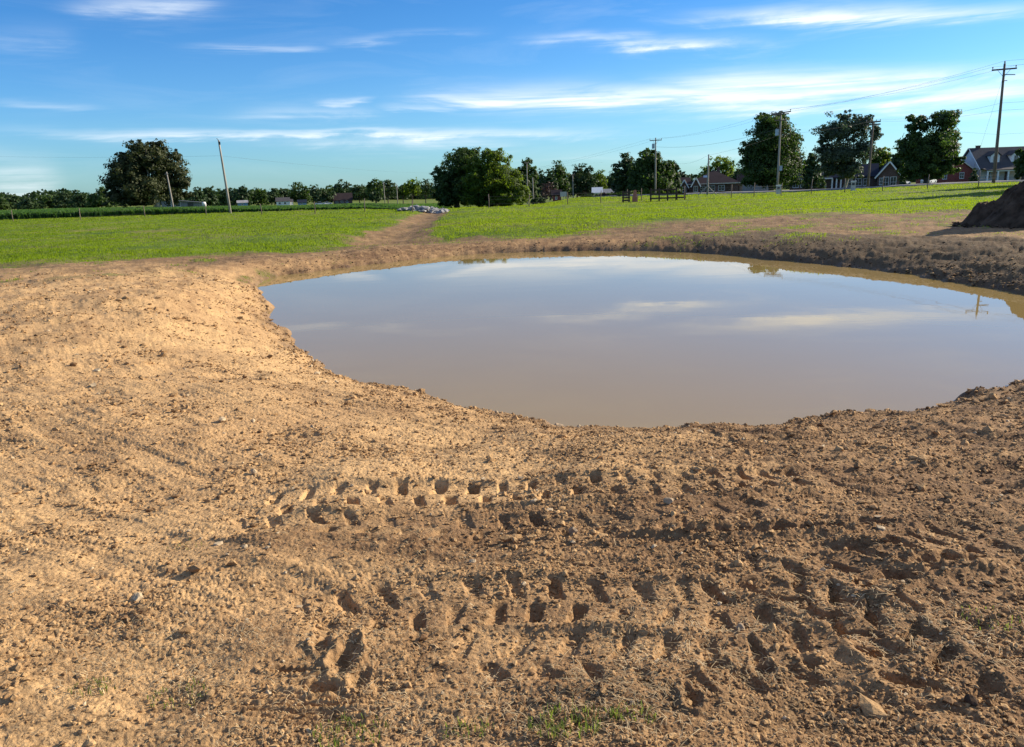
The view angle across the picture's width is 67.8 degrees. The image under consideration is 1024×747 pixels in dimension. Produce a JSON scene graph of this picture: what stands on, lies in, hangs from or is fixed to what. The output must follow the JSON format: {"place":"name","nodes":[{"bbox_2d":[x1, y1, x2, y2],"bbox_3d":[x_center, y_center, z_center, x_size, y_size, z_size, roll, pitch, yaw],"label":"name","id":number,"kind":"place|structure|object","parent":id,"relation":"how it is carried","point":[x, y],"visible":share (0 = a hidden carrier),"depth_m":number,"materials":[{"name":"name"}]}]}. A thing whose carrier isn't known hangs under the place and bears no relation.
{"place":"outdoors","nodes":[
{"label":"outdoors","id":0,"kind":"place"},
{"bbox_2d":[0,181,1020,281],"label":"grass","id":1,"kind":"structure","parent":0,"point":[169,251],"depth_m":44.24,"materials":[{"name":"plant"}]},
{"bbox_2d":[0,182,1023,746],"bbox_3d":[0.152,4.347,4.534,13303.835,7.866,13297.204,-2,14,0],"label":"ground","id":2,"kind":"structure","parent":0,"point":[888,236],"depth_m":3.72,"materials":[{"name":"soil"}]},
{"bbox_2d":[0,197,11,209],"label":"tree","id":3,"kind":"object","parent":2,"relation":"on","point":[4,204],"visible":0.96,"depth_m":350.04,"materials":[{"name":"green plant"}]},
{"bbox_2d":[6,194,20,209],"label":"tree","id":4,"kind":"object","parent":2,"relation":"on","point":[13,199],"visible":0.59,"depth_m":361.13,"materials":[{"name":"green plant"}]},
{"bbox_2d":[14,197,45,209],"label":"tree","id":5,"kind":"object","parent":2,"relation":"on","point":[29,203],"visible":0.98,"depth_m":346.96,"materials":[{"name":"green plant"}]},
{"bbox_2d":[39,195,57,208],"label":"tree","id":6,"kind":"object","parent":2,"relation":"on","point":[48,201],"visible":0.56,"depth_m":360.20,"materials":[{"name":"green plant"}]},
{"bbox_2d":[51,192,75,207],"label":"tree","id":7,"kind":"object","parent":2,"relation":"on","point":[62,202],"visible":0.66,"depth_m":353.24,"materials":[{"name":"green plant"}]},
{"bbox_2d":[66,192,90,207],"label":"tree","id":8,"kind":"object","parent":2,"relation":"on","point":[79,201],"visible":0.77,"depth_m":348.43,"materials":[{"name":"green plant"}]},
{"bbox_2d":[67,675,115,698],"bbox_3d":[-1.350,1.012,2.455,0.127,0.047,0.126,10,18,40],"label":"grass tuft","id":9,"kind":"object","parent":2,"relation":"on","point":[99,681],"visible":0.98,"depth_m":2.45,"materials":[{"name":"plant"}]},
{"bbox_2d":[84,186,116,207],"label":"tree","id":10,"kind":"object","parent":2,"relation":"on","point":[97,199],"visible":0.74,"depth_m":283.10,"materials":[{"name":"green plant"}]},
{"bbox_2d":[131,592,142,600],"bbox_3d":[-1.472,0.879,2.993,0.045,0.032,0.039,9,18,38],"label":"rock","id":11,"kind":"object","parent":2,"relation":"on","point":[137,596],"visible":1,"depth_m":2.98,"materials":[{"name":"stone"}]},
{"bbox_2d":[97,138,194,207],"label":"oak tree","id":12,"kind":"object","parent":2,"relation":"on","point":[132,180],"visible":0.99,"depth_m":129.97,"materials":[{"name":"green plant"}]},
{"bbox_2d":[166,172,173,205],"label":"bare pole","id":13,"kind":"object","parent":2,"relation":"on","point":[170,190],"visible":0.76,"depth_m":124.71,"materials":[{"name":"grey wood"}]},
{"bbox_2d":[145,676,210,708],"bbox_3d":[-1.060,1.024,2.438,0.202,0.048,0.146,0,14,10],"label":"grass tuft","id":14,"kind":"object","parent":2,"relation":"on","point":[157,692],"visible":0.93,"depth_m":2.43,"materials":[{"name":"plant"}]},
{"bbox_2d":[161,200,201,207],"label":"barn","id":15,"kind":"structure","parent":2,"relation":"on","point":[182,203],"depth_m":151.16,"materials":[{"name":"metal"}]},
{"bbox_2d":[187,186,207,202],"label":"tree","id":16,"kind":"object","parent":2,"relation":"on","point":[199,196],"visible":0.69,"depth_m":297.60,"materials":[{"name":"green plant"}]},
{"bbox_2d":[7,199,412,220],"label":"wire fence","id":17,"kind":"object","parent":2,"relation":"on","point":[364,208],"visible":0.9,"depth_m":76.08,"materials":[{"name":"grey wood"}]},
{"bbox_2d":[202,186,219,205],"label":"tree","id":18,"kind":"object","parent":2,"relation":"on","point":[212,199],"visible":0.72,"depth_m":307.87,"materials":[{"name":"green plant"}]},
{"bbox_2d":[217,194,227,205],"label":"tree","id":19,"kind":"object","parent":2,"relation":"on","point":[222,201],"visible":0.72,"depth_m":365.01,"materials":[{"name":"green plant"}]},
{"bbox_2d":[216,138,231,212],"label":"bare pole","id":20,"kind":"object","parent":2,"relation":"on","point":[226,188],"visible":0.91,"depth_m":81.85,"materials":[{"name":"grey wood"}]},
{"bbox_2d":[0,203,449,219],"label":"corn crop","id":21,"kind":"object","parent":2,"relation":"on","point":[57,212],"visible":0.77,"depth_m":92.27,"materials":[{"name":"green plant"}]},
{"bbox_2d":[225,193,237,205],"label":"tree","id":22,"kind":"object","parent":2,"relation":"on","point":[231,199],"visible":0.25,"depth_m":384.93,"materials":[{"name":"green plant"}]},
{"bbox_2d":[236,200,247,205],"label":"shed","id":23,"kind":"structure","parent":2,"relation":"on","point":[242,202],"depth_m":304.73,"materials":[{"name":"blue paint"}]},
{"bbox_2d":[231,185,253,204],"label":"tree","id":24,"kind":"object","parent":2,"relation":"on","point":[244,194],"visible":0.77,"depth_m":367.06,"materials":[{"name":"green plant"}]},
{"bbox_2d":[248,187,268,205],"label":"tree","id":25,"kind":"object","parent":2,"relation":"on","point":[260,197],"visible":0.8,"depth_m":379.29,"materials":[{"name":"green plant"}]},
{"bbox_2d":[266,188,283,204],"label":"tree","id":26,"kind":"object","parent":2,"relation":"on","point":[274,193],"visible":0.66,"depth_m":399.41,"materials":[{"name":"green plant"}]},
{"bbox_2d":[275,197,292,204],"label":"farmhouse","id":27,"kind":"object","parent":2,"relation":"on","point":[283,200],"visible":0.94,"depth_m":375.17,"materials":[{"name":"white paint"}]},
{"bbox_2d":[279,188,289,196],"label":"tree","id":28,"kind":"object","parent":2,"relation":"on","point":[282,192],"visible":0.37,"depth_m":410.19,"materials":[{"name":"green plant"}]},
{"bbox_2d":[286,182,312,204],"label":"tree","id":29,"kind":"object","parent":2,"relation":"on","point":[295,195],"visible":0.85,"depth_m":394.06,"materials":[{"name":"green plant"}]},
{"bbox_2d":[297,199,306,204],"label":"shed","id":30,"kind":"structure","parent":2,"relation":"on","point":[304,201],"depth_m":367.90,"materials":[{"name":"blue paint"}]},
{"bbox_2d":[307,184,323,202],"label":"tree","id":31,"kind":"object","parent":2,"relation":"on","point":[312,191],"visible":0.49,"depth_m":413.13,"materials":[{"name":"green plant"}]},
{"bbox_2d":[314,187,335,202],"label":"tree","id":32,"kind":"object","parent":2,"relation":"on","point":[322,193],"visible":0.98,"depth_m":377.39,"materials":[{"name":"green plant"}]},
{"bbox_2d":[325,184,337,195],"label":"tree","id":33,"kind":"object","parent":2,"relation":"on","point":[329,189],"visible":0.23,"depth_m":424.94,"materials":[{"name":"green plant"}]},
{"bbox_2d":[332,179,351,192],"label":"tree","id":34,"kind":"object","parent":2,"relation":"on","point":[339,187],"visible":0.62,"depth_m":416.59,"materials":[{"name":"green plant"}]},
{"bbox_2d":[333,193,352,203],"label":"farmhouse","id":35,"kind":"object","parent":2,"relation":"on","point":[339,198],"visible":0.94,"depth_m":381.94,"materials":[{"name":"brown brick"}]},
{"bbox_2d":[308,710,388,746],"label":"grass tuft","id":36,"kind":"object","parent":2,"relation":"on","point":[337,729],"visible":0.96,"depth_m":2.24,"materials":[{"name":"plant"}]},
{"bbox_2d":[345,184,368,202],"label":"tree","id":37,"kind":"object","parent":2,"relation":"on","point":[356,191],"visible":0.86,"depth_m":400.08,"materials":[{"name":"green plant"}]},
{"bbox_2d":[367,189,382,202],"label":"tree","id":38,"kind":"object","parent":2,"relation":"on","point":[375,195],"visible":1,"depth_m":315.60,"materials":[{"name":"green plant"}]},
{"bbox_2d":[365,177,385,202],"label":"tree","id":39,"kind":"object","parent":2,"relation":"on","point":[374,185],"visible":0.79,"depth_m":382.13,"materials":[{"name":"green plant"}]},
{"bbox_2d":[379,179,397,202],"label":"tree","id":40,"kind":"object","parent":2,"relation":"on","point":[390,187],"visible":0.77,"depth_m":392.40,"materials":[{"name":"green plant"}]},
{"bbox_2d":[395,184,409,202],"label":"tree","id":41,"kind":"object","parent":2,"relation":"on","point":[400,191],"visible":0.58,"depth_m":412.54,"materials":[{"name":"green plant"}]},
{"bbox_2d":[402,177,421,199],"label":"tree","id":42,"kind":"object","parent":2,"relation":"on","point":[409,188],"visible":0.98,"depth_m":403.96,"materials":[{"name":"green plant"}]},
{"bbox_2d":[414,179,434,202],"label":"tree","id":43,"kind":"object","parent":2,"relation":"on","point":[425,188],"visible":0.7,"depth_m":413.63,"materials":[{"name":"green plant"}]},
{"bbox_2d":[429,146,480,207],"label":"maple tree","id":44,"kind":"object","parent":2,"relation":"on","point":[448,186],"visible":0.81,"depth_m":101.94,"materials":[{"name":"green plant"}]},
{"bbox_2d":[0,171,915,208],"bbox_3d":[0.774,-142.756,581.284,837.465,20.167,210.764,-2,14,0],"label":"distant wood","id":45,"kind":"object","parent":2,"relation":"on","point":[37,195],"visible":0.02,"depth_m":570.64,"materials":[{"name":"plant"}]},
{"bbox_2d":[440,714,495,741],"bbox_3d":[-0.123,1.042,2.221,0.174,0.053,0.119,-2,14,0],"label":"grass tuft","id":46,"kind":"object","parent":2,"relation":"on","point":[484,727],"visible":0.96,"depth_m":2.23,"materials":[{"name":"plant"}]},
{"bbox_2d":[458,147,530,206],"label":"maple tree","id":47,"kind":"object","parent":2,"relation":"on","point":[482,179],"visible":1,"depth_m":98.67,"materials":[{"name":"green plant"}]},
{"bbox_2d":[0,251,1023,746],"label":"soil clods","id":48,"kind":"object","parent":2,"relation":"on","point":[880,711],"visible":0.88,"depth_m":3.21,"materials":[{"name":"soil"}]},
{"bbox_2d":[0,365,1023,746],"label":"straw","id":49,"kind":"object","parent":2,"relation":"on","point":[514,651],"visible":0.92,"depth_m":2.56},
{"bbox_2d":[517,157,539,202],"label":"tree","id":50,"kind":"object","parent":2,"relation":"on","point":[531,173],"visible":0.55,"depth_m":183.17,"materials":[{"name":"green plant"}]},
{"bbox_2d":[530,197,545,203],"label":"bush","id":51,"kind":"object","parent":2,"relation":"on","point":[539,200],"visible":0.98,"depth_m":106.76,"materials":[{"name":"plant"}]},
{"bbox_2d":[535,168,545,197],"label":"tree","id":52,"kind":"object","parent":2,"relation":"on","point":[541,176],"visible":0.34,"depth_m":232.04,"materials":[{"name":"green plant"}]},
{"bbox_2d":[539,169,558,199],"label":"tree","id":53,"kind":"object","parent":2,"relation":"on","point":[549,177],"visible":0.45,"depth_m":222.46,"materials":[{"name":"green plant"}]},
{"bbox_2d":[540,182,557,198],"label":"bush","id":54,"kind":"object","parent":2,"relation":"on","point":[547,192],"visible":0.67,"depth_m":145.23,"materials":[{"name":"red plant"}]},
{"bbox_2d":[551,190,561,200],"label":"playhouse","id":55,"kind":"object","parent":2,"relation":"on","point":[556,196],"visible":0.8,"depth_m":136.24,"materials":[{"name":"red wood"}]},
{"bbox_2d":[547,160,572,197],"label":"tree","id":56,"kind":"object","parent":2,"relation":"on","point":[559,172],"visible":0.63,"depth_m":230.89,"materials":[{"name":"green plant"}]},
{"bbox_2d":[518,697,608,739],"bbox_3d":[0.156,1.010,2.213,0.252,0.071,0.204,6,16,30],"label":"grass tuft","id":57,"kind":"object","parent":2,"relation":"on","point":[563,725],"visible":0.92,"depth_m":2.19,"materials":[{"name":"plant"}]},
{"bbox_2d":[488,188,641,207],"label":"wire fence","id":58,"kind":"object","parent":2,"relation":"on","point":[600,199],"visible":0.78,"depth_m":71.78,"materials":[{"name":"brown wood"}]},
{"bbox_2d":[568,527,577,535],"bbox_3d":[0.289,0.749,3.609,0.044,0.055,0.045,-2,14,0],"label":"rock","id":59,"kind":"object","parent":2,"relation":"on","point":[571,530],"visible":0.8,"depth_m":3.60,"materials":[{"name":"stone"}]},
{"bbox_2d":[567,163,585,197],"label":"tree","id":60,"kind":"object","parent":2,"relation":"on","point":[575,184],"visible":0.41,"depth_m":240.32,"materials":[{"name":"green plant"}]},
{"bbox_2d":[574,163,598,196],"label":"tree","id":61,"kind":"object","parent":2,"relation":"on","point":[587,184],"visible":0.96,"depth_m":235.84,"materials":[{"name":"green plant"}]},
{"bbox_2d":[592,187,602,193],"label":"shed","id":62,"kind":"structure","parent":2,"relation":"on","point":[595,190],"depth_m":227.84,"materials":[{"name":"white paint"}]},
{"bbox_2d":[592,169,607,188],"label":"tree","id":63,"kind":"object","parent":2,"relation":"on","point":[599,178],"visible":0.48,"depth_m":249.83,"materials":[{"name":"green plant"}]},
{"bbox_2d":[606,171,615,188],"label":"tree","id":64,"kind":"object","parent":2,"relation":"on","point":[610,180],"visible":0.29,"depth_m":259.14,"materials":[{"name":"green plant"}]},
{"bbox_2d":[214,235,1023,289],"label":"soil clods","id":65,"kind":"object","parent":2,"relation":"on","point":[738,253],"visible":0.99,"depth_m":23.54,"materials":[{"name":"soil"}]},
{"bbox_2d":[610,152,634,192],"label":"tree","id":66,"kind":"object","parent":2,"relation":"on","point":[620,183],"visible":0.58,"depth_m":157.24,"materials":[{"name":"green plant"}]},
{"bbox_2d":[622,191,629,201],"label":"board fence","id":67,"kind":"object","parent":2,"relation":"on","point":[623,195],"visible":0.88,"depth_m":72.47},
{"bbox_2d":[603,697,658,725],"bbox_3d":[0.349,0.991,2.246,0.184,0.044,0.120,1,14,12],"label":"grass tuft","id":68,"kind":"object","parent":2,"relation":"on","point":[623,715],"visible":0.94,"depth_m":2.23,"materials":[{"name":"plant"}]},
{"bbox_2d":[632,190,637,201],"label":"gate pillar","id":69,"kind":"structure","parent":2,"relation":"on","point":[634,197],"depth_m":72.63,"materials":[{"name":"orange brick"}]},
{"bbox_2d":[626,147,678,192],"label":"tree","id":70,"kind":"object","parent":2,"relation":"on","point":[641,174],"visible":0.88,"depth_m":149.17,"materials":[{"name":"green plant"}]},
{"bbox_2d":[650,138,661,192],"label":"utility pole","id":71,"kind":"object","parent":2,"relation":"on","point":[654,145],"visible":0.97,"depth_m":141.74,"materials":[{"name":"grey wood"}]},
{"bbox_2d":[650,187,676,201],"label":"board fence","id":72,"kind":"object","parent":2,"relation":"on","point":[659,194],"visible":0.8,"depth_m":71.67,"materials":[{"name":"wood"}]},
{"bbox_2d":[663,497,673,503],"bbox_3d":[0.790,0.639,3.835,0.047,0.030,0.047,7,16,33],"label":"rock","id":73,"kind":"object","parent":2,"relation":"on","point":[667,500],"visible":1,"depth_m":3.82,"materials":[{"name":"stone"}]},
{"bbox_2d":[667,160,682,192],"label":"tree","id":74,"kind":"object","parent":2,"relation":"on","point":[677,183],"visible":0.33,"depth_m":165.19,"materials":[{"name":"green plant"}]},
{"bbox_2d":[698,154,715,194],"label":"service pole","id":75,"kind":"object","parent":2,"relation":"on","point":[708,187],"visible":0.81,"depth_m":93.97,"materials":[{"name":"grey wood"}]},
{"bbox_2d":[680,167,748,192],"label":"brick house","id":76,"kind":"structure","parent":2,"relation":"on","point":[718,180],"depth_m":179.16,"materials":[{"name":"brown"}]},
{"bbox_2d":[697,155,736,177],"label":"tree","id":77,"kind":"object","parent":2,"relation":"on","point":[727,168],"visible":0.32,"depth_m":241.80,"materials":[{"name":"green plant"}]},
{"bbox_2d":[736,623,744,630],"bbox_3d":[0.819,0.912,2.729,0.024,0.029,0.033,-12,17,-34],"label":"rock","id":78,"kind":"object","parent":2,"relation":"on","point":[741,626],"visible":0.85,"depth_m":2.72,"materials":[{"name":"stone"}]},
{"bbox_2d":[742,185,767,190],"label":"privacy fence","id":79,"kind":"object","parent":2,"relation":"on","point":[757,188],"visible":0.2,"depth_m":153.15,"materials":[{"name":"grey wood"}]},
{"bbox_2d":[733,111,807,190],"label":"shade tree","id":80,"kind":"object","parent":2,"relation":"on","point":[760,169],"visible":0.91,"depth_m":108.89,"materials":[{"name":"green plant"}]},
{"bbox_2d":[771,109,790,184],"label":"utility pole","id":81,"kind":"object","parent":2,"relation":"on","point":[778,133],"visible":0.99,"depth_m":100.50,"materials":[{"name":"grey wood"}]},
{"bbox_2d":[800,152,821,188],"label":"tree","id":82,"kind":"object","parent":2,"relation":"on","point":[808,170],"visible":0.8,"depth_m":148.13,"materials":[{"name":"green plant"}]},
{"bbox_2d":[816,176,825,188],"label":"bush","id":83,"kind":"object","parent":2,"relation":"on","point":[820,179],"visible":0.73,"depth_m":135.17,"materials":[{"name":"green plant"}]},
{"bbox_2d":[789,161,899,189],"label":"brick house","id":84,"kind":"structure","parent":2,"relation":"on","point":[887,171],"depth_m":153.66,"materials":[{"name":"brown brick"}]},
{"bbox_2d":[855,178,861,185],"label":"window","id":85,"kind":"structure","parent":84,"relation":"in","point":[859,179],"depth_m":153.94,"materials":[{"name":"glass"}]},
{"bbox_2d":[883,177,888,185],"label":"window","id":86,"kind":"structure","parent":84,"relation":"in","point":[886,179],"depth_m":148.97,"materials":[{"name":"glass"}]},
{"bbox_2d":[890,177,896,184],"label":"window","id":87,"kind":"structure","parent":84,"relation":"in","point":[892,179],"depth_m":148.52,"materials":[{"name":"glass"}]},
{"bbox_2d":[809,109,883,187],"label":"shade tree","id":88,"kind":"object","parent":2,"relation":"on","point":[839,155],"visible":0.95,"depth_m":115.40,"materials":[{"name":"green plant"}]},
{"bbox_2d":[684,170,1014,198],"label":"wire fence","id":89,"kind":"object","parent":2,"relation":"on","point":[928,178],"visible":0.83,"depth_m":73.45,"materials":[{"name":"grey metal"}]},
{"bbox_2d":[851,181,855,190],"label":"mailbox","id":90,"kind":"object","parent":2,"relation":"on","point":[853,187],"visible":0.81,"depth_m":81.17,"materials":[{"name":"beige"}]},
{"bbox_2d":[866,119,880,186],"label":"utility pole","id":91,"kind":"object","parent":2,"relation":"on","point":[870,156],"visible":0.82,"depth_m":111.77,"materials":[{"name":"brown wood"}]},
{"bbox_2d":[867,147,891,169],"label":"tree","id":92,"kind":"object","parent":2,"relation":"on","point":[882,157],"visible":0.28,"depth_m":165.03,"materials":[{"name":"green plant"}]},
{"bbox_2d":[889,152,907,182],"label":"tree","id":93,"kind":"object","parent":2,"relation":"on","point":[895,161],"visible":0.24,"depth_m":159.68,"materials":[{"name":"green plant"}]},
{"bbox_2d":[892,109,966,183],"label":"shade tree","id":94,"kind":"object","parent":2,"relation":"on","point":[925,155],"visible":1,"depth_m":93.98,"materials":[{"name":"green plant"}]},
{"bbox_2d":[916,145,1023,183],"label":"porch house","id":95,"kind":"structure","parent":2,"relation":"on","point":[984,161],"depth_m":167.34,"materials":[{"name":"beige"}]},
{"bbox_2d":[964,694,977,705],"bbox_3d":[1.384,0.984,2.298,0.036,0.030,0.043,5,16,27],"label":"rock","id":96,"kind":"object","parent":2,"relation":"on","point":[970,699],"visible":1,"depth_m":2.29,"materials":[{"name":"stone"}]},
{"bbox_2d":[968,168,979,181],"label":"bush","id":97,"kind":"object","parent":2,"relation":"on","point":[974,177],"visible":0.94,"depth_m":125.14,"materials":[{"name":"plant"}]},
{"bbox_2d":[951,605,1023,636],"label":"grass tuft","id":98,"kind":"object","parent":2,"relation":"on","point":[1007,626],"visible":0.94,"depth_m":2.71,"materials":[{"name":"plant"}]},
{"bbox_2d":[952,221,1022,228],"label":"soil clods","id":99,"kind":"object","parent":2,"relation":"on","point":[964,225],"visible":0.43,"depth_m":25.79,"materials":[{"name":"soil"}]},
{"bbox_2d":[961,181,1023,227],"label":"dirt pile","id":100,"kind":"object","parent":2,"relation":"on","point":[1006,208],"visible":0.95,"depth_m":25.20,"materials":[{"name":"soil"}]},
{"bbox_2d":[992,61,1016,181],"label":"utility pole","id":101,"kind":"object","parent":2,"relation":"on","point":[998,131],"visible":0.97,"depth_m":77.06,"materials":[{"name":"brown wood"}]},
{"bbox_2d":[410,64,1023,182],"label":"power line","id":102,"kind":"object","parent":101,"relation":"attached to","point":[789,109],"visible":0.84,"depth_m":93.51,"materials":[{"name":"metal"}]},
{"bbox_2d":[536,65,1014,169],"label":"power line","id":103,"kind":"object","parent":101,"relation":"attached to","point":[812,106],"visible":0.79,"depth_m":94.32,"materials":[{"name":"metal"}]},
{"bbox_2d":[1012,148,1023,179],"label":"tree","id":104,"kind":"object","parent":2,"relation":"on","point":[1018,164],"visible":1,"depth_m":121.42,"materials":[{"name":"green plant"}]},
{"bbox_2d":[0,0,1023,196],"label":"sky","id":105,"kind":"structure","parent":0,"point":[348,86],"materials":[{"name":"blue"}]},
{"bbox_2d":[257,251,1023,427],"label":"water","id":106,"kind":"structure","parent":0,"point":[640,339],"depth_m":12.85,"materials":[{"name":"liquid"}]},
{"bbox_2d":[592,180,1023,196],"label":"road","id":107,"kind":"structure","parent":0,"point":[847,188],"depth_m":91.05,"materials":[{"name":"asphalt"}]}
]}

